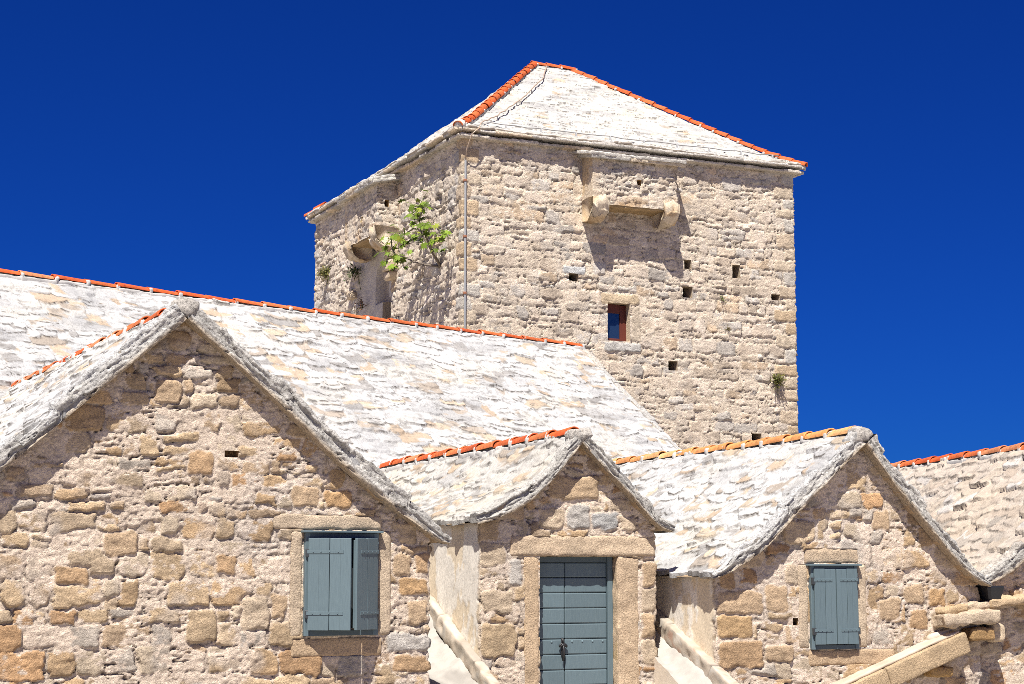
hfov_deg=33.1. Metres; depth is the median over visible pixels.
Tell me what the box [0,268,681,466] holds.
long house
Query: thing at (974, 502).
gabled house
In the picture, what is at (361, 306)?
wall plant
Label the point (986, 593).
rain hopper
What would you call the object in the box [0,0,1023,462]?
sky
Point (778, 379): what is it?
wall plant
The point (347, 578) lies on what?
window
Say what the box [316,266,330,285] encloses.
wall plant
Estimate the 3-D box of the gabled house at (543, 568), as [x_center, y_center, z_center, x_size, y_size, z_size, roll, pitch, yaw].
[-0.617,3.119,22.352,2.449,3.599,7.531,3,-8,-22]
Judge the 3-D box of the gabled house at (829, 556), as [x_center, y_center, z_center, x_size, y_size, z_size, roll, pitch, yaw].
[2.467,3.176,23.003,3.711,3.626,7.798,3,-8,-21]
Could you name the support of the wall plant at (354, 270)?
attached to the stone tower
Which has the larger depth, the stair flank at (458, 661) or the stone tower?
the stone tower
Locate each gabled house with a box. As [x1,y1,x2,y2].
[0,297,451,683]
[377,426,675,683]
[612,426,991,683]
[890,442,1023,683]
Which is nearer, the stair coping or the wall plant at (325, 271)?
the stair coping
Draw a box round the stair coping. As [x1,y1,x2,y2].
[832,628,970,683]
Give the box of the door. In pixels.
[539,557,612,683]
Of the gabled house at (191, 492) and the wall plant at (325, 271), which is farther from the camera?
the wall plant at (325, 271)
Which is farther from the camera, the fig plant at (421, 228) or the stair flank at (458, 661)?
the fig plant at (421, 228)
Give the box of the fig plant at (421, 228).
[371,189,451,269]
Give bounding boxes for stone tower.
[304,61,807,449]
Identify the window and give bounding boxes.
[273,513,390,656]
[607,304,625,340]
[798,548,894,665]
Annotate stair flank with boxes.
[427,594,499,683]
[654,606,738,683]
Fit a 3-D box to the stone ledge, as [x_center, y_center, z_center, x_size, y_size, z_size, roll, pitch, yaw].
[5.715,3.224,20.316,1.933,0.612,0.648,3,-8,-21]
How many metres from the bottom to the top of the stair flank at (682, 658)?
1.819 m
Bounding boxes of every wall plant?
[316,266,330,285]
[343,263,362,289]
[352,297,366,313]
[768,373,786,394]
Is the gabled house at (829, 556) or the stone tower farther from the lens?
the stone tower
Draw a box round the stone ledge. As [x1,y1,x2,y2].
[933,594,1023,642]
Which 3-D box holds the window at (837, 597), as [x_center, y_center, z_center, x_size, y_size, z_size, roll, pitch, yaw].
[3.779,3.000,19.551,1.261,1.323,0.231,3,-8,-21]
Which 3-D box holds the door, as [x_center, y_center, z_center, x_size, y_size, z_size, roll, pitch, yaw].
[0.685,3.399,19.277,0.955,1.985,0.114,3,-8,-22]
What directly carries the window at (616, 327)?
in the stone tower
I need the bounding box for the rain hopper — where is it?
[977,586,1003,601]

